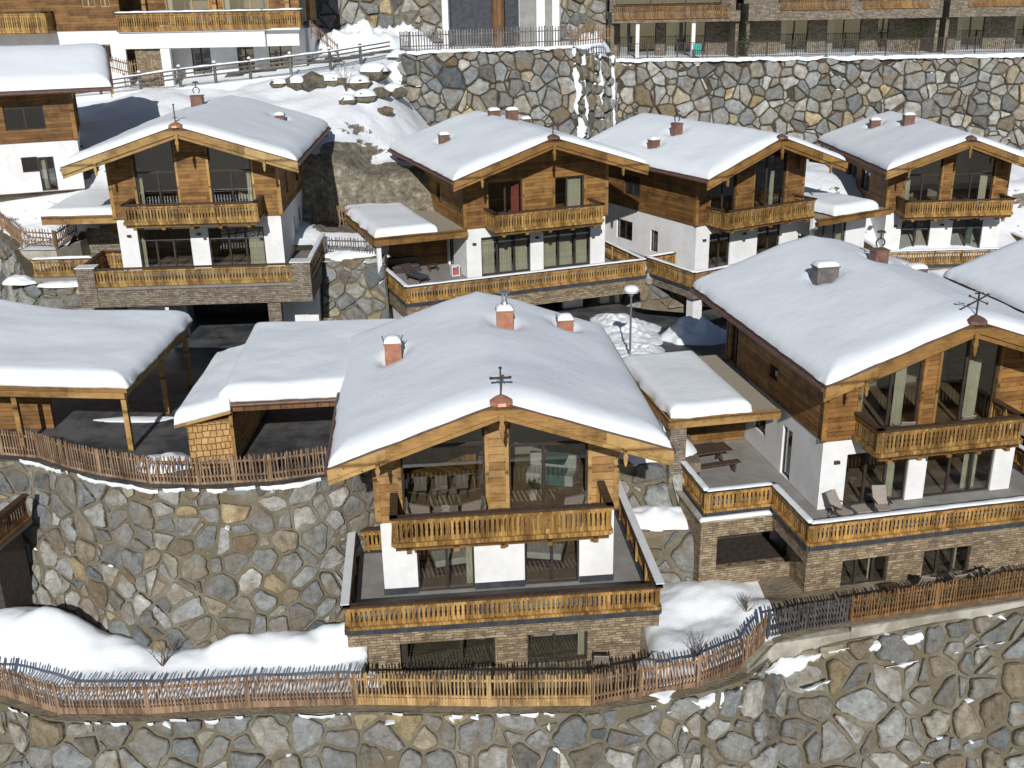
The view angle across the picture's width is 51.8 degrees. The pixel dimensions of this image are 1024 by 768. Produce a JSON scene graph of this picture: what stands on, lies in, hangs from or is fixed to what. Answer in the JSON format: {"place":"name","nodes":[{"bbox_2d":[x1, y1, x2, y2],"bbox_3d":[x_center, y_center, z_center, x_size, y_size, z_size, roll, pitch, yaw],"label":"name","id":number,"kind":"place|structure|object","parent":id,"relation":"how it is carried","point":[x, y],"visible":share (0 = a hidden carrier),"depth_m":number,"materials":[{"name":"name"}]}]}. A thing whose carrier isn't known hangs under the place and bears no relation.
{"place":"outdoors","nodes":[
{"label":"outdoors","id":0,"kind":"place"},
{"bbox_2d":[0,305,334,488],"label":"street","id":1,"kind":"structure","parent":0,"point":[277,431],"depth_m":44.63,"materials":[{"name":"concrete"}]},
{"bbox_2d":[0,396,55,428],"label":"timber screen","id":2,"kind":"object","parent":1,"relation":"on","point":[37,412],"visible":0.6,"depth_m":44.38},
{"bbox_2d":[0,230,104,309],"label":"retaining wall","id":3,"kind":"structure","parent":1,"relation":"on","point":[14,260],"depth_m":59.40,"materials":[{"name":"stone"}]},
{"bbox_2d":[2,275,36,284],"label":"snow heap","id":4,"kind":"object","parent":3,"relation":"on","point":[19,280],"visible":0.99,"depth_m":58.56,"materials":[{"name":"white"}]},
{"bbox_2d":[0,212,56,249],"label":"picket fence","id":5,"kind":"object","parent":3,"relation":"on","point":[17,236],"visible":1,"depth_m":60.44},
{"bbox_2d":[19,236,89,270],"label":"planter wall","id":6,"kind":"structure","parent":3,"relation":"on","point":[77,247],"depth_m":61.17,"materials":[{"name":"concrete"}]},
{"bbox_2d":[54,224,78,248],"bbox_3d":[-25.922,-8.678,61.297,0.104,1.676,2.014,4,21,14],"label":"picket fence","id":7,"kind":"object","parent":6,"relation":"on","point":[65,235],"visible":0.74,"depth_m":61.10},
{"bbox_2d":[37,281,77,287],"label":"snow heap","id":8,"kind":"object","parent":3,"relation":"on","point":[59,284],"visible":0.82,"depth_m":58.45,"materials":[{"name":"white"}]},
{"bbox_2d":[0,299,193,451],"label":"carport","id":9,"kind":"object","parent":1,"relation":"on","point":[73,353],"visible":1,"depth_m":43.67,"materials":[{"name":"white"}]},
{"bbox_2d":[94,416,173,422],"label":"snow heap","id":10,"kind":"object","parent":1,"relation":"on","point":[140,419],"visible":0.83,"depth_m":45.23,"materials":[{"name":"white"}]},
{"bbox_2d":[136,452,190,473],"bbox_3d":[-13.485,2.928,40.960,2.434,0.601,1.808,-1,21,0],"label":"snow heap","id":11,"kind":"object","parent":1,"relation":"on","point":[177,454],"visible":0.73,"depth_m":40.56,"materials":[{"name":"white"}]},
{"bbox_2d":[174,344,265,469],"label":"shed","id":12,"kind":"structure","parent":1,"relation":"on","point":[211,420],"depth_m":40.40,"materials":[{"name":"wood"}]},
{"bbox_2d":[219,319,395,410],"bbox_3d":[-6.855,-0.184,44.011,9.501,3.845,8.689,-1,21,0],"label":"carport","id":13,"kind":"object","parent":1,"relation":"on","point":[289,365],"visible":0.52,"depth_m":41.79,"materials":[{"name":"white"}]},
{"bbox_2d":[322,253,391,320],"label":"retaining wall","id":14,"kind":"structure","parent":1,"relation":"on","point":[353,289],"depth_m":61.32,"materials":[{"name":"stone"}]},
{"bbox_2d":[322,236,375,253],"bbox_3d":[-9.402,-7.974,61.658,3.468,1.317,0.103,3,21,11],"label":"picket fence","id":15,"kind":"object","parent":14,"relation":"on","point":[345,248],"visible":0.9,"depth_m":61.61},
{"bbox_2d":[323,248,389,260],"bbox_3d":[-9.212,-7.705,62.042,4.107,0.496,1.865,-1,21,0],"label":"snow heap","id":16,"kind":"object","parent":14,"relation":"on","point":[339,255],"visible":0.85,"depth_m":61.52,"materials":[{"name":"white"}]},
{"bbox_2d":[0,606,366,713],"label":"garden snow","id":17,"kind":"structure","parent":0,"point":[57,645],"depth_m":38.86,"materials":[{"name":"snow"}]},
{"bbox_2d":[0,459,379,651],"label":"retaining wall","id":18,"kind":"structure","parent":17,"relation":"on","point":[190,569],"depth_m":39.65,"materials":[{"name":"stone"}]},
{"bbox_2d":[0,493,33,608],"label":"terrace annex","id":19,"kind":"object","parent":18,"relation":"attached to","point":[16,589],"visible":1,"depth_m":40.33,"materials":[{"name":"wood"}]},
{"bbox_2d":[0,428,326,484],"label":"picket fence","id":20,"kind":"object","parent":18,"relation":"on","point":[39,450],"visible":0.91,"depth_m":39.50,"materials":[{"name":"wood"}]},
{"bbox_2d":[19,459,320,493],"bbox_3d":[-13.461,3.624,39.821,12.486,0.245,1.868,3,21,10],"label":"snow line","id":21,"kind":"object","parent":18,"relation":"on","point":[272,487],"visible":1,"depth_m":39.18,"materials":[{"name":"white"}]},
{"bbox_2d":[225,49,393,76],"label":"road","id":22,"kind":"structure","parent":0,"point":[243,73],"depth_m":83.21,"materials":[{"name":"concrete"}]},
{"bbox_2d":[357,627,660,712],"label":"garden path","id":23,"kind":"structure","parent":0,"point":[442,653],"depth_m":39.08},
{"bbox_2d":[324,290,676,675],"bbox_3d":[-0.824,3.338,40.907,11.480,13.269,12.755,-3,21,-5],"label":"chalet","id":24,"kind":"object","parent":23,"relation":"on","point":[505,385],"visible":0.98,"depth_m":36.92,"materials":[{"name":"white glass"}]},
{"bbox_2d":[405,500,430,531],"bbox_3d":[-3.228,4.546,36.322,0.840,0.880,0.920,-3,21,-5],"label":"armchair","id":25,"kind":"object","parent":24,"relation":"on","point":[411,508],"visible":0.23,"depth_m":36.55,"materials":[{"name":"beige fabric"}]},
{"bbox_2d":[414,476,426,500],"bbox_3d":[-3.326,3.729,38.360,0.440,0.980,0.450,-3,21,-5],"label":"dining chair","id":26,"kind":"object","parent":24,"relation":"on","point":[420,484],"visible":1,"depth_m":38.09,"materials":[{"name":"fabric"}]},
{"bbox_2d":[402,446,476,478],"bbox_3d":[-2.766,2.993,40.249,2.800,1.000,0.460,-3,21,-5],"label":"bench","id":27,"kind":"object","parent":24,"relation":"on","point":[447,455],"visible":0.61,"depth_m":40.31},
{"bbox_2d":[405,463,475,494],"bbox_3d":[-2.649,3.529,39.164,2.600,0.760,0.900,-3,21,-5],"label":"dining table","id":28,"kind":"object","parent":24,"relation":"on","point":[442,469],"visible":0.99,"depth_m":38.97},
{"bbox_2d":[426,547,465,575],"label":"window","id":29,"kind":"structure","parent":24,"relation":"on","point":[456,560],"depth_m":39.46,"materials":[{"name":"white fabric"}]},
{"bbox_2d":[461,496,485,528],"bbox_3d":[-1.316,4.450,36.480,0.840,0.880,0.920,-3,21,-5],"label":"armchair","id":30,"kind":"object","parent":24,"relation":"on","point":[479,504],"visible":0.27,"depth_m":36.72,"materials":[{"name":"beige fabric"}]},
{"bbox_2d":[526,541,567,567],"bbox_3d":[1.234,6.035,40.501,1.600,1.100,2.000,2,21,9],"label":"bed","id":31,"kind":"object","parent":24,"relation":"on","point":[537,554],"visible":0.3,"depth_m":39.74,"materials":[{"name":"white fabric"}]},
{"bbox_2d":[526,451,576,486],"bbox_3d":[1.480,3.175,39.597,1.800,0.970,0.960,4,21,14],"label":"sofa","id":32,"kind":"object","parent":24,"relation":"on","point":[560,468],"visible":0.98,"depth_m":39.49,"materials":[{"name":"fabric"}]},
{"bbox_2d":[529,632,577,643],"bbox_3d":[1.629,9.218,41.310,2.000,1.100,1.600,-3,21,-5],"label":"bed","id":33,"kind":"object","parent":24,"relation":"on","point":[548,638],"visible":0.11,"depth_m":40.68,"materials":[{"name":"white wood"}]},
{"bbox_2d":[564,491,587,522],"bbox_3d":[2.217,4.276,36.762,0.840,0.880,0.920,1,21,5],"label":"armchair","id":34,"kind":"object","parent":24,"relation":"on","point":[577,499],"visible":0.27,"depth_m":36.99,"materials":[{"name":"beige fabric"}]},
{"bbox_2d":[0,69,1023,276],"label":"snow bank","id":35,"kind":"structure","parent":0,"point":[349,160],"depth_m":72.02,"materials":[{"name":"snow"}]},
{"bbox_2d":[21,223,63,242],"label":"snow heap","id":36,"kind":"object","parent":35,"relation":"on","point":[37,227],"visible":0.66,"depth_m":61.80,"materials":[{"name":"white"}]},
{"bbox_2d":[0,43,113,195],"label":"chalet","id":37,"kind":"object","parent":35,"relation":"on","point":[41,86],"visible":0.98,"depth_m":63.24,"materials":[{"name":"white glass"}]},
{"bbox_2d":[30,81,330,347],"bbox_3d":[-19.180,-10.736,63.177,15.850,13.684,16.071,-2,21,-2],"label":"chalet","id":38,"kind":"object","parent":35,"relation":"on","point":[201,175],"visible":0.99,"depth_m":58.41,"materials":[{"name":"brown wood"}]},
{"bbox_2d":[75,40,389,94],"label":"rail fence","id":39,"kind":"object","parent":35,"relation":"on","point":[249,61],"visible":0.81,"depth_m":78.43,"materials":[{"name":"grey"}]},
{"bbox_2d":[285,74,302,90],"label":"boulder","id":40,"kind":"object","parent":35,"relation":"on","point":[295,81],"visible":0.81,"depth_m":75.56,"materials":[{"name":"stone"}]},
{"bbox_2d":[301,71,326,91],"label":"boulder","id":41,"kind":"object","parent":35,"relation":"on","point":[312,80],"visible":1,"depth_m":75.23,"materials":[{"name":"stone"}]},
{"bbox_2d":[313,202,352,225],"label":"picket fence","id":42,"kind":"object","parent":35,"relation":"on","point":[338,209],"visible":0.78,"depth_m":66.26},
{"bbox_2d":[344,74,372,90],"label":"boulder","id":43,"kind":"object","parent":35,"relation":"on","point":[357,82],"visible":0.94,"depth_m":74.93,"materials":[{"name":"stone"}]},
{"bbox_2d":[353,88,375,102],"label":"boulder","id":44,"kind":"object","parent":35,"relation":"on","point":[365,95],"visible":0.98,"depth_m":74.09,"materials":[{"name":"stone"}]},
{"bbox_2d":[358,62,391,81],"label":"boulder","id":45,"kind":"object","parent":35,"relation":"on","point":[376,71],"visible":0.94,"depth_m":75.66,"materials":[{"name":"stone"}]},
{"bbox_2d":[385,83,407,98],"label":"boulder","id":46,"kind":"object","parent":35,"relation":"on","point":[398,91],"visible":0.81,"depth_m":76.97,"materials":[{"name":"stone"}]},
{"bbox_2d":[395,47,579,135],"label":"retaining wall","id":47,"kind":"structure","parent":35,"relation":"on","point":[537,86],"depth_m":81.19,"materials":[{"name":"stone"}]},
{"bbox_2d":[399,25,570,51],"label":"picket fence","id":48,"kind":"object","parent":47,"relation":"on","point":[409,46],"visible":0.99,"depth_m":80.92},
{"bbox_2d":[407,45,571,54],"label":"snow line","id":49,"kind":"object","parent":47,"relation":"on","point":[483,50],"visible":1,"depth_m":80.67,"materials":[{"name":"white"}]},
{"bbox_2d":[342,106,649,318],"bbox_3d":[-1.729,-11.105,66.074,16.507,12.035,15.625,-9,22,-19],"label":"chalet","id":50,"kind":"object","parent":35,"relation":"on","point":[526,197],"visible":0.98,"depth_m":62.55,"materials":[{"name":"brown wood"}]},
{"bbox_2d":[387,256,420,273],"bbox_3d":[-6.689,-7.293,64.705,2.000,0.750,0.850,-9,22,-19],"label":"outdoor sofa","id":51,"kind":"object","parent":50,"relation":"on","point":[394,266],"visible":0.62,"depth_m":64.68,"materials":[{"name":"fabric"}]},
{"bbox_2d":[400,263,429,283],"bbox_3d":[-5.774,-6.589,62.695,0.660,0.822,2.020,-18,26,-37],"label":"sun lounger","id":52,"kind":"object","parent":50,"relation":"on","point":[408,269],"visible":1,"depth_m":62.81,"materials":[{"name":"metal"}]},
{"bbox_2d":[575,47,618,138],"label":"retaining wall","id":53,"kind":"structure","parent":35,"relation":"on","point":[595,123],"depth_m":83.42,"materials":[{"name":"stone"}]},
{"bbox_2d":[572,48,587,137],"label":"snow streak","id":54,"kind":"object","parent":53,"relation":"attached to","point":[581,129],"visible":0.75,"depth_m":80.88,"materials":[{"name":"white"}]},
{"bbox_2d":[588,110,891,319],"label":"chalet","id":55,"kind":"object","parent":35,"relation":"on","point":[701,199],"visible":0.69,"depth_m":66.79,"materials":[{"name":"brown wood"}]},
{"bbox_2d":[816,111,1023,270],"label":"chalet","id":56,"kind":"object","parent":35,"relation":"on","point":[920,171],"visible":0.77,"depth_m":72.74,"materials":[{"name":"brown wood"}]},
{"bbox_2d":[75,39,1023,101],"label":"hill","id":57,"kind":"structure","parent":0,"point":[235,82],"depth_m":82.57,"materials":[{"name":"snow"}]},
{"bbox_2d":[0,0,158,87],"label":"chalet","id":58,"kind":"object","parent":57,"relation":"on","point":[44,22],"visible":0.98,"depth_m":80.19,"materials":[{"name":"white"}]},
{"bbox_2d":[109,57,153,79],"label":"picket fence","id":59,"kind":"object","parent":57,"relation":"on","point":[131,64],"visible":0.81,"depth_m":77.87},
{"bbox_2d":[114,0,317,86],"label":"chalet","id":60,"kind":"object","parent":57,"relation":"on","point":[166,47],"visible":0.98,"depth_m":79.72,"materials":[{"name":"paint"}]},
{"bbox_2d":[309,20,338,61],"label":"picket fence","id":61,"kind":"object","parent":57,"relation":"on","point":[325,35],"visible":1,"depth_m":80.50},
{"bbox_2d":[315,19,407,54],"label":"snow heap","id":62,"kind":"object","parent":57,"relation":"on","point":[363,31],"visible":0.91,"depth_m":86.68,"materials":[{"name":"white"}]},
{"bbox_2d":[174,0,605,42],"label":"retaining wall","id":63,"kind":"structure","parent":57,"relation":"on","point":[419,15],"depth_m":93.20,"materials":[{"name":"stone"}]},
{"bbox_2d":[387,21,434,47],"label":"snow heap","id":64,"kind":"object","parent":57,"relation":"on","point":[402,27],"visible":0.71,"depth_m":89.01,"materials":[{"name":"white"}]},
{"bbox_2d":[442,0,558,47],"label":"house","id":65,"kind":"structure","parent":57,"relation":"on","point":[463,15],"depth_m":89.35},
{"bbox_2d":[571,24,611,46],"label":"picket fence","id":66,"kind":"object","parent":57,"relation":"on","point":[587,30],"visible":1,"depth_m":81.17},
{"bbox_2d":[572,31,610,53],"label":"snow heap","id":67,"kind":"object","parent":57,"relation":"on","point":[599,47],"visible":0.47,"depth_m":84.70,"materials":[{"name":"white"}]},
{"bbox_2d":[604,0,740,58],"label":"apartment house","id":68,"kind":"structure","parent":57,"relation":"on","point":[682,22],"depth_m":91.58,"materials":[{"name":"wood"}]},
{"bbox_2d":[616,56,1023,151],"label":"retaining wall","id":69,"kind":"structure","parent":57,"relation":"on","point":[812,101],"depth_m":86.97,"materials":[{"name":"stone"}]},
{"bbox_2d":[616,53,1023,62],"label":"snow line","id":70,"kind":"object","parent":69,"relation":"on","point":[843,58],"visible":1,"depth_m":86.22,"materials":[{"name":"white"}]},
{"bbox_2d":[617,36,1023,58],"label":"metal fence","id":71,"kind":"object","parent":69,"relation":"on","point":[856,46],"visible":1,"depth_m":86.57,"materials":[{"name":"metal"}]},
{"bbox_2d":[736,0,943,55],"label":"apartment house","id":72,"kind":"structure","parent":57,"relation":"on","point":[776,22],"depth_m":91.00,"materials":[{"name":"brown stone"}]},
{"bbox_2d":[937,0,1023,51],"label":"apartment house","id":73,"kind":"structure","parent":57,"relation":"on","point":[981,18],"depth_m":91.41,"materials":[{"name":"wood"}]},
{"bbox_2d":[535,302,579,318],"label":"street","id":74,"kind":"structure","parent":0,"point":[556,306],"depth_m":64.69,"materials":[{"name":"asphalt"}]},
{"bbox_2d":[577,294,659,345],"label":"street","id":75,"kind":"structure","parent":0,"point":[589,309],"depth_m":64.87,"materials":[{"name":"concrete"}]},
{"bbox_2d":[590,313,662,344],"bbox_3d":[6.242,-2.817,59.772,5.013,1.563,8.680,-1,21,0],"label":"snow heap","id":76,"kind":"object","parent":75,"relation":"on","point":[616,326],"visible":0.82,"depth_m":59.22,"materials":[{"name":"white"}]},
{"bbox_2d":[624,285,638,354],"bbox_3d":[5.848,-2.812,52.008,0.760,4.250,0.760,-1,21,0],"label":"street lamp","id":77,"kind":"object","parent":75,"relation":"on","point":[630,290],"visible":0.98,"depth_m":51.36,"materials":[{"name":"metal"}]},
{"bbox_2d":[613,342,664,357],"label":"snow heap","id":78,"kind":"object","parent":75,"relation":"on","point":[637,348],"visible":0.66,"depth_m":54.09,"materials":[{"name":"white"}]},
{"bbox_2d":[623,250,686,312],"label":"retaining wall","id":79,"kind":"structure","parent":75,"relation":"on","point":[653,297],"depth_m":66.01,"materials":[{"name":"stone"}]},
{"bbox_2d":[642,531,672,538],"bbox_3d":[6.112,5.838,44.537,3.800,0.550,2.700,-1,21,0],"label":"rock","id":80,"kind":"object","parent":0,"point":[649,534],"visible":0.07,"depth_m":43.22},
{"bbox_2d":[619,455,693,507],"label":"retaining wall","id":81,"kind":"structure","parent":80,"relation":"on","point":[645,484],"depth_m":44.30,"materials":[{"name":"stone"}]},
{"bbox_2d":[632,505,687,531],"bbox_3d":[6.147,5.385,44.095,4.879,0.767,2.166,-1,21,0],"label":"snow heap","id":82,"kind":"object","parent":80,"relation":"on","point":[655,518],"visible":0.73,"depth_m":43.47,"materials":[{"name":"white"}]},
{"bbox_2d":[619,430,700,473],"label":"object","id":83,"kind":"object","parent":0,"point":[628,468],"visible":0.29,"depth_m":44.50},
{"bbox_2d":[620,438,696,465],"bbox_3d":[5.903,2.418,45.696,3.961,0.992,3.147,-7,22,-15],"label":"snow heap","id":84,"kind":"object","parent":83,"relation":"on","point":[691,450],"visible":0.06,"depth_m":44.69,"materials":[{"name":"white"}]},
{"bbox_2d":[634,299,726,358],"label":"street","id":85,"kind":"structure","parent":0,"point":[665,320],"depth_m":65.91,"materials":[{"name":"asphalt"}]},
{"bbox_2d":[660,316,725,344],"bbox_3d":[10.242,-3.006,57.679,4.270,1.693,3.304,-1,21,0],"label":"snow heap","id":86,"kind":"object","parent":85,"relation":"on","point":[691,330],"visible":0.94,"depth_m":56.87,"materials":[{"name":"white"}]},
{"bbox_2d":[942,238,1023,435],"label":"chalet","id":87,"kind":"object","parent":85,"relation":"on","point":[997,275],"visible":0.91,"depth_m":48.83,"materials":[{"name":"white glass"}]},
{"bbox_2d":[644,580,780,684],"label":"garden snow","id":88,"kind":"structure","parent":0,"point":[715,613],"depth_m":40.79,"materials":[{"name":"snow"}]},
{"bbox_2d":[641,529,693,585],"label":"retaining wall","id":89,"kind":"structure","parent":88,"relation":"on","point":[673,554],"depth_m":43.14,"materials":[{"name":"stone"}]},
{"bbox_2d":[758,531,1023,640],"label":"garden path","id":90,"kind":"structure","parent":0,"point":[779,592],"depth_m":41.99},
{"bbox_2d":[622,230,1023,591],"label":"chalet","id":91,"kind":"object","parent":90,"relation":"on","point":[841,357],"visible":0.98,"depth_m":42.24,"materials":[{"name":"white glass"}]},
{"bbox_2d":[694,442,732,465],"bbox_3d":[8.328,3.179,45.833,2.300,0.787,0.900,-7,21,-15],"label":"picnic table","id":92,"kind":"object","parent":91,"relation":"on","point":[720,448],"visible":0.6,"depth_m":45.74,"materials":[{"name":"brown wood"}]},
{"bbox_2d":[696,459,740,475],"bbox_3d":[8.708,3.612,45.041,2.200,0.470,0.340,-7,21,-15],"label":"bench","id":93,"kind":"object","parent":91,"relation":"on","point":[733,462],"visible":0.81,"depth_m":45.02,"materials":[{"name":"brown wood"}]},
{"bbox_2d":[826,489,853,517],"bbox_3d":[12.714,4.772,40.972,0.630,1.016,0.996,-15,25,-33],"label":"lounge chair","id":94,"kind":"object","parent":91,"relation":"on","point":[834,502],"visible":0.88,"depth_m":41.01,"materials":[{"name":"beige"}]},
{"bbox_2d":[871,485,892,512],"bbox_3d":[14.459,4.622,41.283,0.630,1.016,0.997,-1,21,-1],"label":"lounge chair","id":95,"kind":"object","parent":91,"relation":"on","point":[879,497],"visible":0.87,"depth_m":41.40,"materials":[{"name":"beige"}]},
{"label":"ground","id":96,"kind":"structure","parent":0,"visible":0},
{"bbox_2d":[0,680,700,767],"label":"retaining wall","id":97,"kind":"structure","parent":96,"relation":"on","point":[641,735],"depth_m":36.45,"materials":[{"name":"stone"}]},
{"bbox_2d":[0,665,355,714],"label":"picket fence","id":98,"kind":"object","parent":97,"relation":"on","point":[131,709],"visible":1,"depth_m":36.51,"materials":[{"name":"wood"}]},
{"bbox_2d":[0,695,357,720],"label":"garden edge","id":99,"kind":"object","parent":97,"relation":"on","point":[145,717],"visible":0.45,"depth_m":36.59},
{"bbox_2d":[8,707,553,726],"bbox_3d":[-7.685,11.529,36.299,20.083,0.263,0.903,0,21,2],"label":"snow line","id":100,"kind":"object","parent":97,"relation":"on","point":[531,715],"visible":1,"depth_m":36.26,"materials":[{"name":"white"}]},
{"bbox_2d":[350,650,383,693],"bbox_3d":[-5.318,10.624,38.624,1.265,0.777,2.233,-6,21,-13],"label":"snow heap","id":101,"kind":"object","parent":97,"relation":"on","point":[357,667],"visible":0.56,"depth_m":38.45,"materials":[{"name":"white"}]},
{"bbox_2d":[353,671,590,706],"bbox_3d":[-1.359,10.668,36.488,8.208,1.716,0.184,0,21,2],"label":"picket fence","id":102,"kind":"object","parent":97,"relation":"on","point":[488,701],"visible":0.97,"depth_m":36.45,"materials":[{"name":"wood"}]},
{"bbox_2d":[635,651,678,703],"bbox_3d":[5.212,10.554,38.196,1.605,0.828,3.165,-1,21,0],"label":"snow heap","id":103,"kind":"object","parent":97,"relation":"on","point":[658,658],"visible":0.5,"depth_m":38.25,"materials":[{"name":"white"}]},
{"bbox_2d":[591,613,766,705],"bbox_3d":[6.226,10.024,37.449,7.413,1.970,0.846,-10,23,-23],"label":"picket fence","id":104,"kind":"object","parent":97,"relation":"on","point":[757,638],"visible":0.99,"depth_m":37.05,"materials":[{"name":"wood"}]},
{"bbox_2d":[669,636,782,697],"bbox_3d":[7.637,9.803,39.321,4.900,0.431,5.483,-1,21,0],"label":"garden edge","id":105,"kind":"object","parent":97,"relation":"on","point":[705,686],"visible":0.56,"depth_m":37.68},
{"bbox_2d":[699,606,1023,767],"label":"retaining wall","id":106,"kind":"structure","parent":96,"relation":"on","point":[939,703],"depth_m":39.55,"materials":[{"name":"stone"}]},
{"bbox_2d":[650,632,923,709],"bbox_3d":[10.098,10.552,38.815,11.476,0.938,1.257,-9,22,-19],"label":"snow line","id":107,"kind":"object","parent":106,"relation":"on","point":[787,667],"visible":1,"depth_m":39.23,"materials":[{"name":"white"}]},
{"bbox_2d":[667,642,1003,712],"bbox_3d":[12.122,10.814,38.899,14.199,0.734,0.488,-7,22,-16],"label":"snow line","id":108,"kind":"object","parent":106,"relation":"on","point":[901,665],"visible":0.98,"depth_m":39.67,"materials":[{"name":"white"}]},
{"bbox_2d":[740,600,1023,673],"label":"concrete kerb","id":109,"kind":"structure","parent":106,"relation":"on","point":[794,647],"depth_m":39.88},
{"bbox_2d":[766,597,849,638],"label":"picket fence","id":110,"kind":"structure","parent":109,"relation":"on","point":[807,621],"depth_m":39.49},
{"bbox_2d":[849,570,1023,621],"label":"picket fence","id":111,"kind":"object","parent":106,"relation":"on","point":[936,605],"visible":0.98,"depth_m":40.52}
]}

